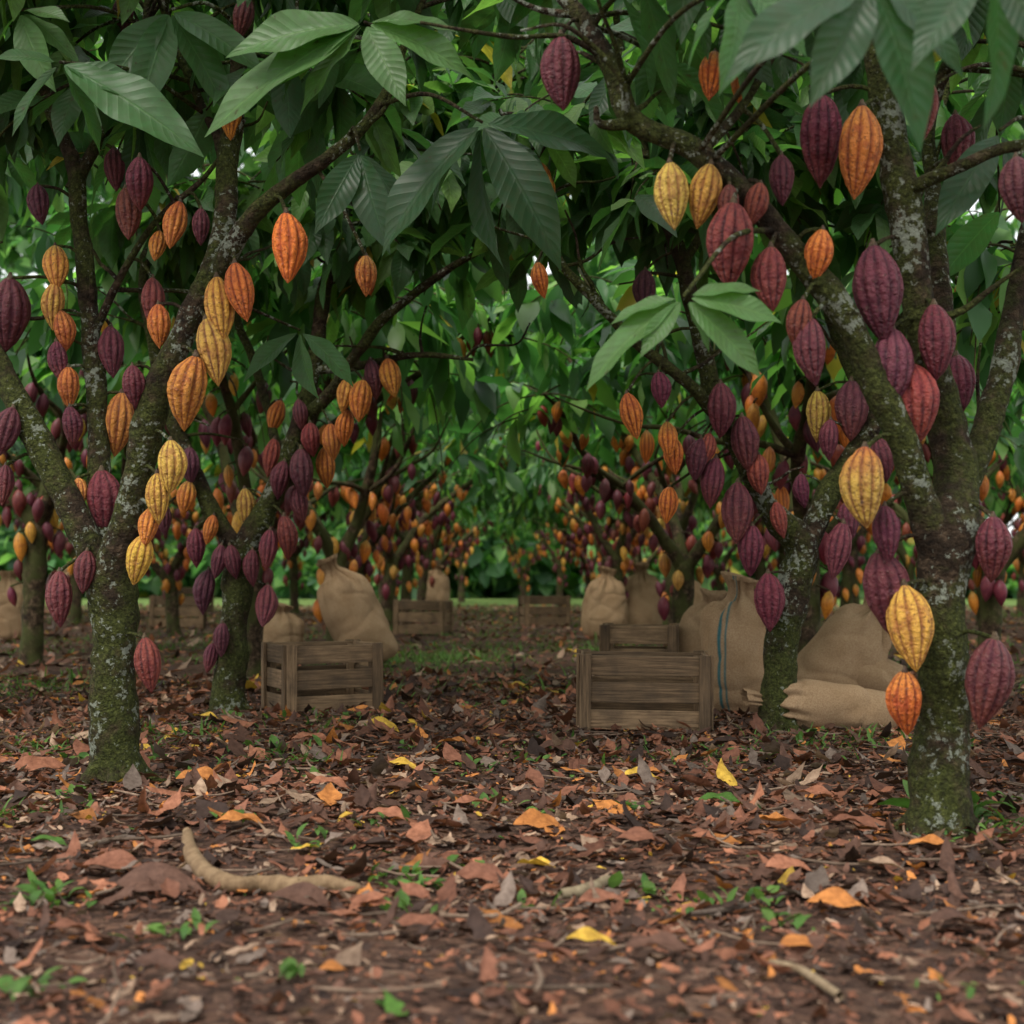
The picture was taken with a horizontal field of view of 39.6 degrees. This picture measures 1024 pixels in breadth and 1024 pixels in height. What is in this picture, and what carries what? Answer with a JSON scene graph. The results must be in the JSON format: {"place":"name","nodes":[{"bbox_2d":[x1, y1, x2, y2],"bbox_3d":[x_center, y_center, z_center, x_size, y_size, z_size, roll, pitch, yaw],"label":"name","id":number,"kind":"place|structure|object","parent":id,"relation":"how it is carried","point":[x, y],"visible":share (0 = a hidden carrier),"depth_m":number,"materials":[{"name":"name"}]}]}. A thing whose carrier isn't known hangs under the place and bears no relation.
{"place":"outdoors","nodes":[
{"label":"outdoors","id":0,"kind":"place"},
{"bbox_2d":[58,832,136,852],"bbox_3d":[-1.055,0.845,3.643,0.019,0.021,0.293,-1,-3,23],"label":"fallen branch","id":1,"kind":"object","parent":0,"point":[83,845],"visible":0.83,"depth_m":3.63,"materials":[{"name":"brown wood"}]},
{"bbox_2d":[0,38,1017,536],"label":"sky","id":2,"kind":"structure","parent":0,"point":[196,173],"materials":[{"name":"white"}]},
{"bbox_2d":[0,594,1023,1023],"bbox_3d":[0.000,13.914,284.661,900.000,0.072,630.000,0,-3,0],"label":"ground","id":3,"kind":"structure","parent":0,"point":[436,1004],"depth_m":2.90,"materials":[{"name":"soil"}]},
{"bbox_2d":[0,571,22,639],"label":"burlap sack","id":4,"kind":"object","parent":3,"relation":"on","point":[10,618],"visible":0.56,"depth_m":15.92,"materials":[{"name":"beige fabric"}]},
{"bbox_2d":[7,460,36,481],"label":"cocoa tree","id":5,"kind":"object","parent":3,"relation":"on","point":[15,474],"visible":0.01,"depth_m":15.49,"materials":[{"name":"green plant"}]},
{"bbox_2d":[0,418,45,525],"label":"cocoa tree","id":6,"kind":"object","parent":3,"relation":"on","point":[7,501],"visible":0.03,"depth_m":18.29,"materials":[{"name":"green plant"}]},
{"bbox_2d":[0,27,107,275],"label":"cocoa tree","id":7,"kind":"object","parent":3,"relation":"on","point":[17,194],"visible":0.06,"depth_m":8.43,"materials":[{"name":"green plant"}]},
{"bbox_2d":[63,568,70,611],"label":"burlap sack","id":8,"kind":"object","parent":3,"relation":"on","point":[65,571],"visible":0.01,"depth_m":29.20,"materials":[{"name":"beige fabric"}]},
{"bbox_2d":[1,504,174,588],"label":"cocoa tree","id":9,"kind":"object","parent":3,"relation":"on","point":[18,522],"visible":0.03,"depth_m":28.23,"materials":[{"name":"brown plant"}]},
{"bbox_2d":[0,479,194,624],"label":"cocoa tree","id":10,"kind":"object","parent":3,"relation":"on","point":[76,610],"visible":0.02,"depth_m":21.48,"materials":[{"name":"brown plant"}]},
{"bbox_2d":[22,435,195,543],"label":"cocoa tree","id":11,"kind":"object","parent":3,"relation":"on","point":[61,527],"visible":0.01,"depth_m":24.74,"materials":[{"name":"green plant"}]},
{"bbox_2d":[0,203,266,666],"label":"cocoa tree","id":12,"kind":"object","parent":3,"relation":"on","point":[38,516],"visible":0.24,"depth_m":11.28,"materials":[{"name":"green plant"}]},
{"bbox_2d":[6,318,285,541],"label":"cocoa tree","id":13,"kind":"object","parent":3,"relation":"on","point":[19,468],"visible":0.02,"depth_m":13.67,"materials":[{"name":"green plant"}]},
{"bbox_2d":[149,595,206,627],"bbox_3d":[-4.679,1.396,19.940,0.756,0.450,0.537,1,-3,-8],"label":"wooden crate","id":14,"kind":"object","parent":3,"relation":"on","point":[155,609],"visible":0.67,"depth_m":19.70,"materials":[{"name":"brown wood"}]},
{"bbox_2d":[5,400,365,635],"bbox_3d":[-4.008,0.083,17.123,4.603,2.932,4.148,2,-3,-35],"label":"cocoa tree","id":15,"kind":"object","parent":3,"relation":"on","point":[171,575],"visible":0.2,"depth_m":17.10,"materials":[{"name":"brown plant"}]},
{"bbox_2d":[152,503,227,605],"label":"cocoa tree","id":16,"kind":"object","parent":3,"relation":"on","point":[163,555],"visible":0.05,"depth_m":28.23,"materials":[{"name":"brown plant"}]},
{"bbox_2d":[178,587,213,611],"bbox_3d":[-6.635,1.807,29.317,0.833,0.511,0.535,-1,-2,20],"label":"wooden crate","id":17,"kind":"object","parent":3,"relation":"on","point":[187,591],"visible":0.17,"depth_m":29.09,"materials":[{"name":"brown wood"}]},
{"bbox_2d":[86,413,382,571],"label":"cocoa tree","id":18,"kind":"object","parent":3,"relation":"on","point":[336,510],"visible":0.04,"depth_m":20.15,"materials":[{"name":"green plant"}]},
{"bbox_2d":[263,603,304,666],"bbox_3d":[-1.836,0.955,11.078,0.441,0.507,0.384,0,-3,0],"label":"burlap sack","id":19,"kind":"object","parent":3,"relation":"on","point":[284,624],"visible":0.38,"depth_m":10.94,"materials":[{"name":"beige fabric"}]},
{"bbox_2d":[184,498,415,613],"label":"cocoa tree","id":20,"kind":"object","parent":3,"relation":"on","point":[295,567],"visible":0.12,"depth_m":27.89,"materials":[{"name":"brown plant"}]},
{"bbox_2d":[0,163,623,676],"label":"cocoa tree","id":21,"kind":"object","parent":3,"relation":"on","point":[436,389],"visible":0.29,"depth_m":9.48,"materials":[{"name":"green plant"}]},
{"bbox_2d":[261,639,383,713],"bbox_3d":[-1.018,0.886,7.612,0.553,0.382,0.456,1,-3,-26],"label":"wooden crate","id":22,"kind":"object","parent":3,"relation":"on","point":[303,687],"visible":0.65,"depth_m":7.47,"materials":[{"name":"brown wood"}]},
{"bbox_2d":[78,284,574,640],"bbox_3d":[-1.609,-0.474,12.974,4.811,3.676,5.882,1,-3,-15],"label":"cocoa tree","id":23,"kind":"object","parent":3,"relation":"on","point":[386,486],"visible":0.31,"depth_m":13.00,"materials":[{"name":"green plant"}]},
{"bbox_2d":[112,374,543,583],"bbox_3d":[-1.543,-0.096,15.754,4.191,3.162,4.651,-2,-3,36],"label":"cocoa tree","id":24,"kind":"object","parent":3,"relation":"on","point":[473,460],"visible":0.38,"depth_m":15.71,"materials":[{"name":"green plant"}]},
{"bbox_2d":[0,0,660,785],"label":"cocoa tree","id":25,"kind":"object","parent":3,"relation":"on","point":[190,80],"visible":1,"depth_m":4.83,"materials":[{"name":"green plant"}]},
{"bbox_2d":[316,554,397,665],"bbox_3d":[-1.208,0.771,11.091,0.648,0.893,0.479,0,-3,0],"label":"burlap sack","id":26,"kind":"object","parent":3,"relation":"on","point":[350,606],"visible":0.85,"depth_m":10.92,"materials":[{"name":"beige fabric"}]},
{"bbox_2d":[318,413,397,603],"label":"cocoa tree","id":27,"kind":"object","parent":3,"relation":"on","point":[380,574],"visible":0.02,"depth_m":32.91,"materials":[{"name":"brown plant"}]},
{"bbox_2d":[3,2,717,714],"bbox_3d":[-1.030,-1.125,7.590,4.071,4.496,2.589,0,-3,0],"label":"cocoa tree","id":28,"kind":"object","parent":3,"relation":"on","point":[425,240],"visible":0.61,"depth_m":7.28,"materials":[{"name":"green plant"}]},
{"bbox_2d":[321,508,471,599],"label":"cocoa tree","id":29,"kind":"object","parent":3,"relation":"on","point":[326,523],"visible":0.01,"depth_m":38.44,"materials":[{"name":"brown plant"}]},
{"bbox_2d":[277,383,562,629],"bbox_3d":[-1.608,-0.308,18.746,6.159,3.896,4.409,1,-3,-20],"label":"cocoa tree","id":30,"kind":"object","parent":3,"relation":"on","point":[393,562],"visible":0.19,"depth_m":19.36,"materials":[{"name":"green plant"}]},
{"bbox_2d":[393,599,452,635],"bbox_3d":[-1.091,1.294,17.490,0.653,0.430,0.457,0,-2,12],"label":"wooden crate","id":31,"kind":"object","parent":3,"relation":"on","point":[444,619],"visible":0.93,"depth_m":17.30,"materials":[{"name":"brown wood"}]},
{"bbox_2d":[426,565,449,611],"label":"burlap sack","id":32,"kind":"object","parent":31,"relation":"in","point":[439,590],"visible":0.49,"depth_m":29.14,"materials":[{"name":"beige fabric"}]},
{"bbox_2d":[346,369,504,611],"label":"cocoa tree","id":33,"kind":"object","parent":3,"relation":"on","point":[406,583],"visible":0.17,"depth_m":22.49,"materials":[{"name":"brown plant"}]},
{"bbox_2d":[339,500,524,574],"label":"cocoa tree","id":34,"kind":"object","parent":3,"relation":"on","point":[471,527],"visible":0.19,"depth_m":35.15,"materials":[{"name":"brown plant"}]},
{"bbox_2d":[316,449,554,611],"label":"cocoa tree","id":35,"kind":"object","parent":3,"relation":"on","point":[425,551],"visible":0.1,"depth_m":25.82,"materials":[{"name":"brown plant"}]},
{"bbox_2d":[345,495,539,611],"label":"cocoa tree","id":36,"kind":"object","parent":3,"relation":"on","point":[486,515],"visible":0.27,"depth_m":29.31,"materials":[{"name":"green plant"}]},
{"bbox_2d":[433,521,505,602],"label":"cocoa tree","id":37,"kind":"object","parent":3,"relation":"on","point":[461,564],"visible":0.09,"depth_m":40.73,"materials":[{"name":"brown plant"}]},
{"bbox_2d":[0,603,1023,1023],"bbox_3d":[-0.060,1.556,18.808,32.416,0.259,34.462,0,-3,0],"label":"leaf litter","id":38,"kind":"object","parent":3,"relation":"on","point":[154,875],"visible":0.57,"depth_m":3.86,"materials":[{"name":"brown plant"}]},
{"bbox_2d":[0,671,1023,1023],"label":"fallen twigs","id":39,"kind":"object","parent":38,"relation":"on","point":[494,915],"depth_m":3.20,"materials":[{"name":"brown wood"}]},
{"bbox_2d":[0,0,1023,599],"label":"distant tree line","id":40,"kind":"object","parent":3,"relation":"on","point":[488,570],"visible":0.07,"depth_m":48.47,"materials":[{"name":"green plant"}]},
{"bbox_2d":[0,606,1023,1001],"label":"grass tufts","id":41,"kind":"object","parent":3,"relation":"on","point":[290,968],"visible":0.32,"depth_m":4.48,"materials":[{"name":"green plant"}]},
{"bbox_2d":[479,519,575,595],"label":"cocoa tree","id":42,"kind":"object","parent":3,"relation":"on","point":[516,556],"visible":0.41,"depth_m":42.72,"materials":[{"name":"brown plant"}]},
{"bbox_2d":[439,441,645,576],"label":"cocoa tree","id":43,"kind":"object","parent":3,"relation":"on","point":[577,528],"visible":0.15,"depth_m":21.30,"materials":[{"name":"brown plant"}]},
{"bbox_2d":[518,595,570,625],"bbox_3d":[0.468,1.444,20.771,0.693,0.451,0.453,1,-3,-14],"label":"wooden crate","id":44,"kind":"object","parent":3,"relation":"on","point":[527,610],"visible":0.88,"depth_m":20.58,"materials":[{"name":"brown wood"}]},
{"bbox_2d":[505,518,612,604],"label":"cocoa tree","id":45,"kind":"object","parent":3,"relation":"on","point":[561,559],"visible":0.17,"depth_m":36.60,"materials":[{"name":"brown plant"}]},
{"bbox_2d":[496,496,650,591],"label":"cocoa tree","id":46,"kind":"object","parent":3,"relation":"on","point":[589,576],"visible":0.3,"depth_m":28.16,"materials":[{"name":"green plant"}]},
{"bbox_2d":[557,875,609,898],"bbox_3d":[0.173,0.836,3.169,0.048,0.030,0.208,-2,-3,35],"label":"fallen branch","id":47,"kind":"object","parent":3,"relation":"on","point":[579,891],"visible":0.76,"depth_m":3.11,"materials":[{"name":"beige wood"}]},
{"bbox_2d":[496,434,697,577],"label":"cocoa tree","id":48,"kind":"object","parent":3,"relation":"on","point":[518,514],"visible":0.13,"depth_m":25.40,"materials":[{"name":"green plant"}]},
{"bbox_2d":[581,566,627,638],"bbox_3d":[1.044,1.027,16.093,0.528,0.841,0.451,0,-3,0],"label":"burlap sack","id":49,"kind":"object","parent":3,"relation":"on","point":[605,600],"visible":0.9,"depth_m":15.93,"materials":[{"name":"beige fabric"}]},
{"bbox_2d":[467,383,787,598],"bbox_3d":[1.665,-0.035,18.363,4.119,3.304,3.803,2,-3,-39],"label":"cocoa tree","id":50,"kind":"object","parent":3,"relation":"on","point":[618,551],"visible":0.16,"depth_m":18.16,"materials":[{"name":"brown plant"}]},
{"bbox_2d":[568,512,708,576],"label":"cocoa tree","id":51,"kind":"object","parent":3,"relation":"on","point":[630,572],"visible":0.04,"depth_m":37.87,"materials":[{"name":"brown plant"}]},
{"bbox_2d":[599,623,678,676],"bbox_3d":[0.803,0.906,8.904,0.492,0.409,0.399,0,-2,8],"label":"wooden crate","id":52,"kind":"object","parent":3,"relation":"on","point":[611,635],"visible":0.45,"depth_m":8.74,"materials":[{"name":"brown wood"}]},
{"bbox_2d":[625,562,662,624],"bbox_3d":[1.707,1.104,18.460,0.530,0.921,0.463,0,-3,0],"label":"burlap sack","id":53,"kind":"object","parent":3,"relation":"on","point":[643,598],"visible":0.62,"depth_m":18.29,"materials":[{"name":"beige fabric"}]},
{"bbox_2d":[576,649,713,731],"bbox_3d":[0.619,0.838,6.693,0.635,0.360,0.396,1,-2,3],"label":"wooden crate","id":54,"kind":"object","parent":3,"relation":"on","point":[613,694],"visible":0.94,"depth_m":6.52,"materials":[{"name":"brown wood"}]},
{"bbox_2d":[584,509,713,569],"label":"cocoa tree","id":55,"kind":"object","parent":3,"relation":"on","point":[638,559],"visible":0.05,"depth_m":32.58,"materials":[{"name":"brown plant"}]},
{"bbox_2d":[537,335,780,624],"bbox_3d":[1.665,-0.563,15.850,3.510,4.120,4.580,2,-3,-40],"label":"cocoa tree","id":56,"kind":"object","parent":3,"relation":"on","point":[687,518],"visible":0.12,"depth_m":15.66,"materials":[{"name":"brown plant"}]},
{"bbox_2d":[348,0,1023,841],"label":"cocoa tree","id":57,"kind":"object","parent":3,"relation":"on","point":[874,60],"visible":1,"depth_m":3.79,"materials":[{"name":"green plant"}]},
{"bbox_2d":[444,267,932,623],"bbox_3d":[1.014,-0.406,11.558,5.572,3.397,3.989,-2,-4,42],"label":"cocoa tree","id":58,"kind":"object","parent":3,"relation":"on","point":[563,427],"visible":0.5,"depth_m":11.51,"materials":[{"name":"green plant"}]},
{"bbox_2d":[615,501,765,595],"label":"cocoa tree","id":59,"kind":"object","parent":3,"relation":"on","point":[718,581],"visible":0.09,"depth_m":26.95,"materials":[{"name":"brown plant"}]},
{"bbox_2d":[693,580,702,604],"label":"burlap sack","id":60,"kind":"object","parent":3,"relation":"on","point":[698,597],"visible":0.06,"depth_m":19.79,"materials":[{"name":"beige fabric"}]},
{"bbox_2d":[679,588,727,677],"bbox_3d":[1.198,0.790,8.924,0.409,0.631,0.363,0,-3,0],"label":"burlap sack","id":61,"kind":"object","parent":3,"relation":"on","point":[689,635],"visible":0.27,"depth_m":8.83,"materials":[{"name":"beige fabric"}]},
{"bbox_2d":[699,571,765,714],"bbox_3d":[1.210,0.683,7.442,0.451,0.749,0.358,0,-3,0],"label":"burlap sack","id":62,"kind":"object","parent":3,"relation":"on","point":[732,631],"visible":0.6,"depth_m":7.30,"materials":[{"name":"beige fabric"}]},
{"bbox_2d":[445,0,1023,734],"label":"cocoa tree","id":63,"kind":"object","parent":3,"relation":"on","point":[625,228],"visible":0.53,"depth_m":6.42,"materials":[{"name":"green plant"}]},
{"bbox_2d":[690,891,791,915],"bbox_3d":[0.502,0.845,3.067,0.307,0.018,0.028,2,-3,-36],"label":"fallen branch","id":64,"kind":"object","parent":3,"relation":"on","point":[721,909],"visible":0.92,"depth_m":3.03,"materials":[{"name":"brown wood"}]},
{"bbox_2d":[490,98,1023,652],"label":"cocoa tree","id":65,"kind":"object","parent":3,"relation":"on","point":[780,370],"visible":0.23,"depth_m":8.99,"materials":[{"name":"green plant"}]},
{"bbox_2d":[700,489,815,589],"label":"cocoa tree","id":66,"kind":"object","parent":3,"relation":"on","point":[761,569],"visible":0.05,"depth_m":23.32,"materials":[{"name":"brown plant"}]},
{"bbox_2d":[623,463,900,576],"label":"cocoa tree","id":67,"kind":"object","parent":3,"relation":"on","point":[777,561],"visible":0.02,"depth_m":20.21,"materials":[{"name":"brown plant"}]},
{"bbox_2d":[769,959,843,999],"bbox_3d":[0.504,0.786,2.401,0.040,0.021,0.195,1,-3,-24],"label":"fallen branch","id":68,"kind":"object","parent":3,"relation":"on","point":[818,981],"visible":0.95,"depth_m":2.40,"materials":[{"name":"beige wood"}]},
{"bbox_2d":[724,407,901,606],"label":"cocoa tree","id":69,"kind":"object","parent":3,"relation":"on","point":[848,589],"visible":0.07,"depth_m":16.98,"materials":[{"name":"brown plant"}]},
{"bbox_2d":[740,679,896,730],"bbox_3d":[1.413,0.888,6.579,0.719,0.247,0.357,0,-3,0],"label":"burlap sack","id":70,"kind":"object","parent":3,"relation":"on","point":[808,702],"visible":0.64,"depth_m":6.43,"materials":[{"name":"beige fabric"}]},
{"bbox_2d":[797,593,890,685],"bbox_3d":[1.794,0.740,7.813,0.593,0.693,0.405,0,-3,0],"label":"burlap sack","id":71,"kind":"object","parent":3,"relation":"on","point":[846,643],"visible":0.51,"depth_m":7.67,"materials":[{"name":"beige fabric"}]},
{"bbox_2d":[705,234,1023,646],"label":"cocoa tree","id":72,"kind":"object","parent":3,"relation":"on","point":[987,606],"visible":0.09,"depth_m":10.71,"materials":[{"name":"green plant"}]},
{"bbox_2d":[830,491,905,603],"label":"cocoa tree","id":73,"kind":"object","parent":3,"relation":"on","point":[860,561],"visible":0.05,"depth_m":28.48,"materials":[{"name":"brown plant"}]},
{"bbox_2d":[721,374,1023,558],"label":"cocoa tree","id":74,"kind":"object","parent":3,"relation":"on","point":[1009,450],"visible":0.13,"depth_m":13.63,"materials":[{"name":"green plant"}]},
{"bbox_2d":[857,659,910,691],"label":"burlap sack","id":75,"kind":"object","parent":3,"relation":"on","point":[879,675],"visible":0.14,"depth_m":7.62,"materials":[{"name":"beige fabric"}]},
{"bbox_2d":[832,100,1023,389],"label":"cocoa tree","id":76,"kind":"object","parent":3,"relation":"on","point":[978,323],"visible":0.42,"depth_m":6.71,"materials":[{"name":"green plant"}]},
{"bbox_2d":[841,414,1023,588],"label":"cocoa tree","id":77,"kind":"object","parent":3,"relation":"on","point":[909,564],"visible":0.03,"depth_m":24.31,"materials":[{"name":"brown plant"}]},
{"bbox_2d":[892,484,1023,624],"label":"cocoa tree","id":78,"kind":"object","parent":3,"relation":"on","point":[1008,516],"visible":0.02,"depth_m":20.95,"materials":[{"name":"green plant"}]},
{"bbox_2d":[972,400,1023,502],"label":"cocoa tree","id":79,"kind":"object","parent":3,"relation":"on","point":[1020,484],"visible":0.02,"depth_m":15.63,"materials":[{"name":"green plant"}]},
{"bbox_2d":[982,496,1022,523],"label":"cocoa tree","id":80,"kind":"object","parent":3,"relation":"on","point":[1019,512],"visible":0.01,"depth_m":24.72,"materials":[{"name":"green plant"}]},
{"bbox_2d":[982,503,1023,613],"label":"cocoa tree","id":81,"kind":"object","parent":3,"relation":"on","point":[1018,564],"visible":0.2,"depth_m":27.58,"materials":[{"name":"green plant"}]},
{"bbox_2d":[983,418,1023,512],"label":"cocoa tree","id":82,"kind":"object","parent":3,"relation":"on","point":[990,499],"visible":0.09,"depth_m":17.98,"materials":[{"name":"green plant"}]}
]}

